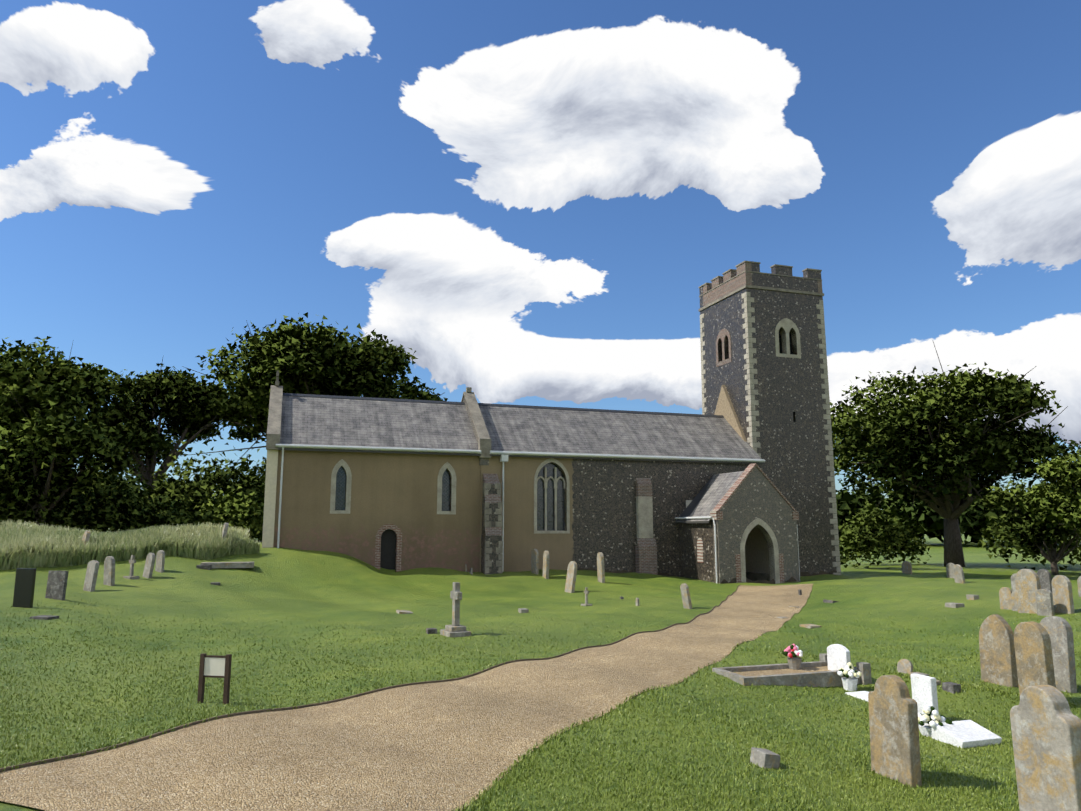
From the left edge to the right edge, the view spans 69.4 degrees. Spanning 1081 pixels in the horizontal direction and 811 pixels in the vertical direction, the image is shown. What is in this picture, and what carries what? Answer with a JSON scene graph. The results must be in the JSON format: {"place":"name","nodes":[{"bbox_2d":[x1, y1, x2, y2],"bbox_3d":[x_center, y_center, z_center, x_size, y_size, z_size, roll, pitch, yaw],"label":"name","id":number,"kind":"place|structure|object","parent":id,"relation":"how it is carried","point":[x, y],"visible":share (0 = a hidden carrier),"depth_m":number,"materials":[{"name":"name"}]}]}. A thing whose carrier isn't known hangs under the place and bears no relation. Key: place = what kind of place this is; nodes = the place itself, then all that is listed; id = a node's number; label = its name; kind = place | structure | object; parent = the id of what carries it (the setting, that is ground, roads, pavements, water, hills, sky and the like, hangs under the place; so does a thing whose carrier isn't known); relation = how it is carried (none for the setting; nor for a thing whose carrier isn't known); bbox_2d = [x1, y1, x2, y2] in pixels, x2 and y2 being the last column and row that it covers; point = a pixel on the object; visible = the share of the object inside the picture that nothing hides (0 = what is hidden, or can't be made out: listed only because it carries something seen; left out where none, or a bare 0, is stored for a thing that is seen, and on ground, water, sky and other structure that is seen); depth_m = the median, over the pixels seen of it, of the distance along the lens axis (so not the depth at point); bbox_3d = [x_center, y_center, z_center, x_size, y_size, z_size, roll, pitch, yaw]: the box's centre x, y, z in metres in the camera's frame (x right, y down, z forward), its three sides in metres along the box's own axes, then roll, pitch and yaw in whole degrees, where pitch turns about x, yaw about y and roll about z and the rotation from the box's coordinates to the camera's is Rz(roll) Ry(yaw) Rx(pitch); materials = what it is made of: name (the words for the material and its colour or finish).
{"place":"outdoors","nodes":[
{"label":"outdoors","id":0,"kind":"place"},
{"bbox_2d":[273,450,480,571],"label":"church chancel walls","id":1,"kind":"structure","parent":0,"point":[399,490],"depth_m":35.93,"materials":[{"name":"paint"}]},
{"bbox_2d":[375,524,401,571],"bbox_3d":[-6.988,6.621,35.811,1.180,2.350,0.360,3,-9,-18],"label":"door surround","id":2,"kind":"object","parent":1,"relation":"attached to","point":[383,528],"visible":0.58,"depth_m":35.70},
{"bbox_2d":[380,529,395,569],"bbox_3d":[-7.018,6.761,35.896,0.850,2.300,0.060,3,-9,-18],"label":"door","id":3,"kind":"structure","parent":2,"relation":"in","point":[388,550],"depth_m":35.89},
{"bbox_2d":[330,459,455,513],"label":"window surrounds","id":4,"kind":"object","parent":1,"relation":"attached to","point":[344,464],"visible":0.77,"depth_m":35.61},
{"bbox_2d":[335,463,564,530],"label":"church windows","id":5,"kind":"structure","parent":1,"relation":"in","point":[340,489],"depth_m":38.56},
{"bbox_2d":[0,584,812,810],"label":"gravel path","id":6,"kind":"structure","parent":0,"point":[445,746],"depth_m":7.31,"materials":[{"name":"gravel"}]},
{"bbox_2d":[463,396,488,464],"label":"church nave gable wall","id":7,"kind":"structure","parent":0,"point":[483,461],"depth_m":38.65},
{"bbox_2d":[461,387,490,457],"bbox_3d":[-3.798,1.038,41.192,0.560,4.050,7.360,3,-9,-18],"label":"church nave gable coping","id":8,"kind":"object","parent":7,"relation":"on","point":[484,443],"visible":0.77,"depth_m":38.82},
{"bbox_2d":[283,393,723,417],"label":"roof ridge","id":9,"kind":"structure","parent":0,"point":[462,403],"depth_m":41.87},
{"bbox_2d":[0,528,1080,810],"bbox_3d":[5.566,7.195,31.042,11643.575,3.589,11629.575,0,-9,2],"label":"terrain","id":10,"kind":"structure","parent":0,"point":[314,588],"depth_m":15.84,"materials":[{"name":"green plant"}]},
{"bbox_2d":[12,568,35,607],"bbox_3d":[-12.085,4.403,18.264,0.456,1.162,0.090,-1,-9,7],"label":"headstone","id":11,"kind":"object","parent":10,"relation":"on","point":[24,587],"visible":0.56,"depth_m":18.24,"materials":[{"name":"black stone"}]},
{"bbox_2d":[0,394,55,503],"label":"tree foliage","id":12,"kind":"object","parent":10,"relation":"on","point":[6,475],"depth_m":39.22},
{"bbox_2d":[30,615,58,619],"bbox_3d":[-10.442,4.487,16.435,0.450,0.100,0.300,-2,-9,12],"label":"grave marker","id":13,"kind":"object","parent":10,"relation":"on","point":[44,617],"visible":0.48,"depth_m":16.34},
{"bbox_2d":[45,571,68,599],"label":"headstone","id":14,"kind":"object","parent":10,"relation":"on","point":[56,587],"visible":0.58,"depth_m":19.85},
{"bbox_2d":[0,336,142,525],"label":"tree","id":15,"kind":"object","parent":10,"relation":"on","point":[60,387],"depth_m":38.90,"materials":[{"name":"plant"}]},
{"bbox_2d":[83,560,99,591],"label":"headstone","id":16,"kind":"object","parent":10,"relation":"on","point":[91,575],"visible":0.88,"depth_m":23.89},
{"bbox_2d":[103,556,114,585],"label":"headstone","id":17,"kind":"object","parent":10,"relation":"on","point":[109,570],"visible":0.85,"depth_m":25.26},
{"bbox_2d":[123,555,138,578],"bbox_3d":[-14.161,5.616,27.059,0.428,0.829,0.343,-5,-10,31],"label":"grave cross","id":18,"kind":"object","parent":10,"relation":"on","point":[132,561],"visible":0.9,"depth_m":27.01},
{"bbox_2d":[0,519,261,569],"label":"tall grass","id":19,"kind":"structure","parent":10,"relation":"on","point":[27,545],"depth_m":30.76,"materials":[{"name":"plant"}]},
{"bbox_2d":[0,469,264,538],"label":"hedge","id":20,"kind":"object","parent":10,"relation":"on","point":[105,512],"visible":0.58,"depth_m":42.48,"materials":[{"name":"green plant"}]},
{"bbox_2d":[0,441,266,538],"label":"bush","id":21,"kind":"object","parent":10,"relation":"on","point":[221,479],"visible":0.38,"depth_m":48.22,"materials":[{"name":"green plant"}]},
{"bbox_2d":[142,553,155,578],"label":"headstone","id":22,"kind":"object","parent":10,"relation":"on","point":[149,565],"visible":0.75,"depth_m":27.42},
{"bbox_2d":[155,550,164,572],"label":"headstone","id":23,"kind":"object","parent":10,"relation":"on","point":[160,559],"visible":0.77,"depth_m":28.39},
{"bbox_2d":[84,359,264,498],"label":"oak tree","id":24,"kind":"object","parent":10,"relation":"on","point":[190,395],"depth_m":53.03,"materials":[{"name":"plant"}]},
{"bbox_2d":[197,653,231,703],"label":"notice sign posts","id":25,"kind":"object","parent":10,"relation":"on","point":[226,677],"visible":0.81,"depth_m":9.04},
{"bbox_2d":[204,657,224,675],"bbox_3d":[-3.778,3.032,9.071,0.271,0.201,0.016,-2,-9,10],"label":"sign panel","id":26,"kind":"object","parent":25,"relation":"attached to","point":[214,666],"visible":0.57,"depth_m":9.06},
{"bbox_2d":[175,476,263,542],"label":"chancel bushes","id":27,"kind":"object","parent":10,"relation":"on","point":[255,518],"visible":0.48,"depth_m":42.52,"materials":[{"name":"green plant"}]},
{"bbox_2d":[200,562,253,568],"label":"ledger slab","id":28,"kind":"structure","parent":10,"relation":"on","point":[215,565],"depth_m":29.96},
{"bbox_2d":[262,449,277,547],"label":"church east gable wall","id":29,"kind":"structure","parent":10,"relation":"on","point":[270,500],"depth_m":34.30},
{"bbox_2d":[266,370,282,449],"bbox_3d":[-12.971,0.368,38.216,0.570,4.250,7.320,3,-9,-18],"label":"church gable coping","id":30,"kind":"object","parent":29,"relation":"on","point":[274,420],"visible":0.85,"depth_m":36.00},
{"bbox_2d":[168,312,447,465],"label":"oak tree","id":31,"kind":"object","parent":10,"relation":"on","point":[324,360],"depth_m":58.44,"materials":[{"name":"plant"}]},
{"bbox_2d":[0,585,739,771],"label":"path edge","id":32,"kind":"object","parent":10,"relation":"on","point":[200,721],"visible":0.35,"depth_m":9.15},
{"bbox_2d":[440,582,470,636],"bbox_3d":[-1.767,4.274,16.323,0.472,1.124,0.590,4,-10,-26],"label":"grave cross monument","id":33,"kind":"object","parent":10,"relation":"on","point":[455,629],"visible":0.92,"depth_m":16.22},
{"bbox_2d":[481,484,501,573],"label":"buttress","id":34,"kind":"structure","parent":10,"relation":"on","point":[494,540],"depth_m":36.54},
{"bbox_2d":[483,483,502,572],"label":"buttress quoins","id":35,"kind":"object","parent":34,"relation":"attached to","point":[487,523],"visible":0.67,"depth_m":36.51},
{"bbox_2d":[483,474,502,535],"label":"buttress weatherings","id":36,"kind":"object","parent":34,"relation":"on","point":[491,498],"visible":0.76,"depth_m":36.87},
{"bbox_2d":[531,549,538,573],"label":"headstone","id":37,"kind":"object","parent":10,"relation":"on","point":[534,562],"visible":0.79,"depth_m":36.58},
{"bbox_2d":[543,551,548,578],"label":"headstone","id":38,"kind":"object","parent":10,"relation":"on","point":[546,565],"visible":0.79,"depth_m":35.42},
{"bbox_2d":[71,473,1057,542],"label":"distant treeline","id":39,"kind":"object","parent":10,"relation":"on","point":[930,524],"visible":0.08,"depth_m":173.19,"materials":[{"name":"green plant"}]},
{"bbox_2d":[565,561,576,592],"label":"headstone","id":40,"kind":"object","parent":10,"relation":"on","point":[571,577],"visible":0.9,"depth_m":31.46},
{"bbox_2d":[581,587,591,605],"bbox_3d":[1.459,6.091,24.799,0.249,0.615,0.311,5,-10,-28],"label":"grave cross","id":41,"kind":"object","parent":10,"relation":"on","point":[586,592],"visible":0.81,"depth_m":24.76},
{"bbox_2d":[597,552,604,582],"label":"headstone","id":42,"kind":"object","parent":10,"relation":"on","point":[600,568],"visible":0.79,"depth_m":34.59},
{"bbox_2d":[480,456,761,576],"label":"church nave walls","id":43,"kind":"structure","parent":10,"relation":"on","point":[603,506],"depth_m":39.12,"materials":[{"name":"stone"}]},
{"bbox_2d":[276,444,764,571],"bbox_3d":[0.204,5.238,37.966,25.100,5.950,0.345,3,-9,-18],"label":"gutter and downpipes","id":44,"kind":"object","parent":43,"relation":"attached to","point":[504,456],"visible":0.85,"depth_m":37.51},
{"bbox_2d":[278,396,764,463],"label":"church roof slates","id":45,"kind":"object","parent":43,"relation":"on","point":[338,421],"visible":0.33,"depth_m":39.79,"materials":[{"name":"stone"}]},
{"bbox_2d":[534,458,569,533],"bbox_3d":[0.516,4.450,38.587,1.850,3.700,0.320,3,-9,-18],"label":"window frame","id":46,"kind":"object","parent":43,"relation":"attached to","point":[559,465],"visible":0.71,"depth_m":38.51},
{"bbox_2d":[537,467,564,530],"bbox_3d":[0.491,4.659,38.631,1.540,3.200,0.160,3,-9,-18],"label":"window tracery","id":47,"kind":"object","parent":46,"relation":"in","point":[545,479],"visible":0.98,"depth_m":38.61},
{"bbox_2d":[676,476,712,520],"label":"church porch lead","id":48,"kind":"object","parent":43,"relation":"attached to","point":[689,510],"visible":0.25,"depth_m":40.27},
{"bbox_2d":[579,567,836,583],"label":"church wall base stains","id":49,"kind":"object","parent":43,"relation":"attached to","point":[772,581],"visible":0.23,"depth_m":38.56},
{"bbox_2d":[635,478,656,574],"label":"buttress","id":50,"kind":"structure","parent":10,"relation":"on","point":[645,555],"depth_m":39.49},
{"bbox_2d":[680,583,691,608],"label":"headstone","id":51,"kind":"object","parent":10,"relation":"on","point":[685,595],"visible":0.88,"depth_m":23.22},
{"bbox_2d":[750,747,779,768],"bbox_3d":[1.983,3.145,6.902,0.160,0.170,0.220,13,-12,-16],"label":"grave marker","id":52,"kind":"object","parent":10,"relation":"on","point":[761,757],"visible":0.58,"depth_m":6.83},
{"bbox_2d":[733,666,830,675],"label":"grave kerb chippings","id":53,"kind":"object","parent":10,"relation":"on","point":[782,671],"visible":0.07,"depth_m":11.78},
{"bbox_2d":[787,657,801,669],"bbox_3d":[3.914,3.982,12.022,0.209,0.180,0.220,0,-9,2],"label":"flower pot","id":54,"kind":"object","parent":53,"relation":"on","point":[794,663],"visible":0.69,"depth_m":11.95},
{"bbox_2d":[782,644,802,657],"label":"flowers","id":55,"kind":"object","parent":54,"relation":"on","point":[792,650],"visible":1,"depth_m":11.99,"materials":[{"name":"pink"}]},
{"bbox_2d":[712,653,871,686],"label":"grave kerb","id":56,"kind":"structure","parent":10,"relation":"on","point":[824,678],"depth_m":11.37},
{"bbox_2d":[827,644,850,670],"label":"headstone","id":57,"kind":"object","parent":10,"relation":"on","point":[838,656],"visible":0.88,"depth_m":11.76,"materials":[{"name":"stone"}]},
{"bbox_2d":[842,677,857,690],"bbox_3d":[4.458,4.025,11.246,0.209,0.180,0.220,0,-9,2],"label":"white flower pot","id":58,"kind":"object","parent":10,"relation":"on","point":[849,683],"visible":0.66,"depth_m":11.18,"materials":[{"name":"ceramic"}]},
{"bbox_2d":[837,662,861,677],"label":"white flowers","id":59,"kind":"object","parent":58,"relation":"on","point":[848,671],"visible":1,"depth_m":11.22,"materials":[{"name":"white"}]},
{"bbox_2d":[845,691,868,700],"bbox_3d":[4.524,4.050,10.794,0.350,0.090,0.500,3,-9,-18],"label":"grave plaque","id":60,"kind":"object","parent":10,"relation":"on","point":[862,695],"visible":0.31,"depth_m":10.84,"materials":[{"name":"stone"}]},
{"bbox_2d":[838,495,918,568],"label":"shrubs","id":61,"kind":"object","parent":10,"relation":"on","point":[867,535],"visible":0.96,"depth_m":57.13,"materials":[{"name":"green plant"}]},
{"bbox_2d":[838,509,938,563],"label":"bushes","id":62,"kind":"object","parent":10,"relation":"on","point":[916,543],"visible":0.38,"depth_m":67.88,"materials":[{"name":"green plant"}]},
{"bbox_2d":[868,675,921,786],"bbox_3d":[3.033,2.892,6.695,0.115,1.111,0.448,5,-10,-21],"label":"headstone","id":63,"kind":"object","parent":10,"relation":"on","point":[894,732],"visible":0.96,"depth_m":6.64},
{"bbox_2d":[897,659,912,673],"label":"headstone","id":64,"kind":"object","parent":10,"relation":"on","point":[904,665],"visible":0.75,"depth_m":11.93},
{"bbox_2d":[902,561,911,573],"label":"headstone","id":65,"kind":"object","parent":10,"relation":"on","point":[906,567],"visible":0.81,"depth_m":46.31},
{"bbox_2d":[911,673,938,714],"bbox_3d":[4.771,3.757,9.676,0.090,0.784,0.331,3,-9,-18],"label":"headstone","id":66,"kind":"object","parent":10,"relation":"on","point":[924,690],"visible":0.44,"depth_m":9.66,"materials":[{"name":"stone"}]},
{"bbox_2d":[918,723,931,736],"bbox_3d":[4.429,3.699,8.859,0.247,0.120,0.260,0,-9,2],"label":"flower pot","id":67,"kind":"object","parent":10,"relation":"on","point":[925,729],"visible":0.31,"depth_m":8.81,"materials":[{"name":"ceramic"}]},
{"bbox_2d":[918,705,951,727],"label":"white flowers","id":68,"kind":"object","parent":67,"relation":"in","point":[931,716],"visible":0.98,"depth_m":8.81,"materials":[{"name":"white"}]},
{"bbox_2d":[946,563,954,577],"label":"headstone","id":69,"kind":"object","parent":10,"relation":"on","point":[949,570],"visible":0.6,"depth_m":42.99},
{"bbox_2d":[942,682,960,693],"bbox_3d":[5.757,3.967,10.931,0.140,0.150,0.200,3,-9,-18],"label":"grave marker","id":70,"kind":"object","parent":10,"relation":"on","point":[952,687],"visible":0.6,"depth_m":10.87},
{"bbox_2d":[945,602,963,607],"bbox_3d":[10.895,5.276,20.534,0.300,0.150,0.350,3,-9,-18],"label":"grave marker","id":71,"kind":"object","parent":10,"relation":"on","point":[954,605],"visible":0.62,"depth_m":20.43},
{"bbox_2d":[830,342,1080,566],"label":"oak tree","id":72,"kind":"object","parent":10,"relation":"on","point":[895,426],"depth_m":61.50,"materials":[{"name":"plant"}]},
{"bbox_2d":[953,564,964,583],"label":"headstone","id":73,"kind":"object","parent":10,"relation":"on","point":[958,573],"visible":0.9,"depth_m":30.79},
{"bbox_2d":[931,720,1001,747],"bbox_3d":[4.699,3.671,8.624,0.550,0.170,0.420,3,5,-18],"label":"grave tablet","id":74,"kind":"object","parent":10,"relation":"on","point":[965,733],"visible":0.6,"depth_m":8.55,"materials":[{"name":"stone"}]},
{"bbox_2d":[979,614,1018,687],"bbox_3d":[6.585,3.643,11.236,0.129,1.237,0.495,6,-10,-22],"label":"headstone","id":75,"kind":"object","parent":10,"relation":"on","point":[997,653],"visible":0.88,"depth_m":11.19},
{"bbox_2d":[999,587,1011,609],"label":"headstone","id":76,"kind":"object","parent":10,"relation":"on","point":[1005,597],"visible":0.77,"depth_m":19.26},
{"bbox_2d":[1011,591,1017,610],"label":"headstone","id":77,"kind":"object","parent":10,"relation":"on","point":[1014,601],"visible":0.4,"depth_m":18.86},
{"bbox_2d":[964,505,1080,570],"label":"hedge","id":78,"kind":"object","parent":10,"relation":"on","point":[990,539],"visible":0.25,"depth_m":56.94,"materials":[{"name":"green plant"}]},
{"bbox_2d":[968,479,1079,574],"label":"tree","id":79,"kind":"object","parent":10,"relation":"on","point":[1025,535],"depth_m":50.63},
{"bbox_2d":[1015,569,1040,613],"bbox_3d":[11.520,4.507,18.413,0.134,1.283,0.538,4,-10,-23],"label":"headstone","id":80,"kind":"object","parent":10,"relation":"on","point":[1027,583],"visible":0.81,"depth_m":18.40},
{"bbox_2d":[1014,621,1055,694],"bbox_3d":[6.453,3.494,10.175,0.137,1.315,0.448,2,-9,-16],"label":"headstone","id":81,"kind":"object","parent":10,"relation":"on","point":[1033,654],"visible":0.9,"depth_m":10.14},
{"bbox_2d":[1035,589,1053,615],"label":"headstone","id":82,"kind":"object","parent":10,"relation":"on","point":[1044,603],"visible":0.81,"depth_m":17.75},
{"bbox_2d":[1037,569,1051,591],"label":"headstone","id":83,"kind":"object","parent":10,"relation":"on","point":[1045,576],"visible":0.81,"depth_m":23.93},
{"bbox_2d":[1010,685,1080,810],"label":"headstone","id":84,"kind":"object","parent":10,"relation":"on","point":[1046,729],"visible":1,"depth_m":5.21,"materials":[{"name":"stone"}]},
{"bbox_2d":[1039,616,1076,692],"bbox_3d":[7.254,3.608,10.956,0.132,1.264,0.426,6,-11,-20],"label":"headstone","id":85,"kind":"object","parent":10,"relation":"on","point":[1059,630],"visible":0.69,"depth_m":10.84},
{"bbox_2d":[1051,575,1074,613],"bbox_3d":[11.913,4.436,17.799,0.115,1.113,0.432,2,-9,-14],"label":"headstone","id":86,"kind":"object","parent":10,"relation":"on","point":[1063,602],"visible":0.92,"depth_m":17.75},
{"bbox_2d":[1048,449,1080,538],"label":"tree","id":87,"kind":"object","parent":10,"relation":"on","point":[1078,452],"visible":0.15,"depth_m":45.93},
{"bbox_2d":[1069,461,1080,538],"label":"tree","id":88,"kind":"object","parent":10,"relation":"on","point":[1074,529],"visible":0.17,"depth_m":38.23,"materials":[{"name":"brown plant"}]},
{"bbox_2d":[1010,454,1080,536],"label":"tree","id":89,"kind":"object","parent":88,"relation":"attached to","point":[1063,505],"visible":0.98,"depth_m":38.12,"materials":[{"name":"green plant"}]},
{"bbox_2d":[0,0,1080,509],"label":"sky","id":90,"kind":"structure","parent":0,"point":[534,200],"materials":[{"name":"blue"}]},
{"bbox_2d":[679,520,714,582],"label":"church porch walls","id":91,"kind":"structure","parent":0,"point":[691,566],"depth_m":38.62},
{"bbox_2d":[697,538,703,562],"bbox_3d":[7.864,7.076,38.227,0.120,1.200,0.550,3,-9,-18],"label":"porch side window","id":92,"kind":"structure","parent":91,"relation":"in","point":[700,559],"depth_m":38.20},
{"bbox_2d":[675,471,743,523],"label":"church porch roof slates","id":93,"kind":"object","parent":91,"relation":"on","point":[719,486],"visible":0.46,"depth_m":39.18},
{"bbox_2d":[686,500,768,573],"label":"church porch plaster","id":94,"kind":"object","parent":91,"relation":"attached to","point":[756,553],"visible":0.04,"depth_m":40.40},
{"bbox_2d":[675,516,799,582],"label":"church porch gutters","id":95,"kind":"object","parent":91,"relation":"attached to","point":[706,517],"visible":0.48,"depth_m":37.06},
{"bbox_2d":[713,467,799,583],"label":"porch front wall","id":96,"kind":"structure","parent":0,"point":[755,495],"depth_m":37.58,"materials":[{"name":"stone"}]},
{"bbox_2d":[710,463,798,519],"bbox_3d":[10.368,4.181,37.902,4.590,2.720,0.550,3,-9,-18],"label":"gable coping","id":97,"kind":"object","parent":96,"relation":"on","point":[716,513],"visible":0.79,"depth_m":37.62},
{"bbox_2d":[740,518,779,583],"bbox_3d":[10.378,7.767,37.310,2.120,4.750,0.450,3,-9,-18],"label":"arch surround","id":98,"kind":"object","parent":96,"relation":"attached to","point":[772,539],"visible":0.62,"depth_m":37.42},
{"bbox_2d":[735,554,784,582],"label":"door jambs","id":99,"kind":"object","parent":96,"relation":"attached to","point":[738,567],"visible":0.14,"depth_m":36.84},
{"bbox_2d":[746,572,768,580],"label":"porch benches","id":100,"kind":"object","parent":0,"point":[753,576],"visible":0.1,"depth_m":39.54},
{"bbox_2d":[700,288,839,573],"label":"church tower","id":101,"kind":"structure","parent":0,"point":[792,441],"depth_m":44.79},
{"bbox_2d":[716,329,731,366],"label":"belfry window","id":102,"kind":"structure","parent":101,"relation":"attached to","point":[723,334],"depth_m":46.90,"materials":[{"name":"stone"}]},
{"bbox_2d":[703,262,751,306],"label":"parapet","id":103,"kind":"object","parent":101,"relation":"on","point":[726,288],"visible":0.73,"depth_m":47.06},
{"bbox_2d":[714,385,746,441],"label":"church tower roof scar","id":104,"kind":"object","parent":101,"relation":"attached to","point":[725,408],"visible":0.18,"depth_m":45.80},
{"bbox_2d":[699,263,820,307],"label":"battlements","id":105,"kind":"object","parent":101,"relation":"on","point":[783,282],"visible":0.42,"depth_m":45.95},
{"bbox_2d":[699,261,821,296],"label":"church tower parapet coping","id":106,"kind":"object","parent":105,"relation":"on","point":[757,272],"visible":0.29,"depth_m":46.25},
{"bbox_2d":[743,272,822,292],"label":"parapet quoins","id":107,"kind":"object","parent":105,"relation":"attached to","point":[746,278],"visible":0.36,"depth_m":45.14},
{"bbox_2d":[698,285,823,311],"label":"string course","id":108,"kind":"object","parent":101,"relation":"attached to","point":[758,287],"visible":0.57,"depth_m":45.97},
{"bbox_2d":[700,292,840,574],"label":"tower quoins","id":109,"kind":"object","parent":101,"relation":"attached to","point":[750,361],"visible":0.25,"depth_m":44.69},
{"bbox_2d":[775,318,800,357],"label":"belfry window","id":110,"kind":"structure","parent":101,"relation":"attached to","point":[786,325],"depth_m":45.37,"materials":[{"name":"stone"}]},
{"bbox_2d":[779,332,791,353],"bbox_3d":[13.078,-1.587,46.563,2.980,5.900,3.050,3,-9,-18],"label":"church tower louvres","id":111,"kind":"object","parent":110,"relation":"in","point":[780,348],"depth_m":45.75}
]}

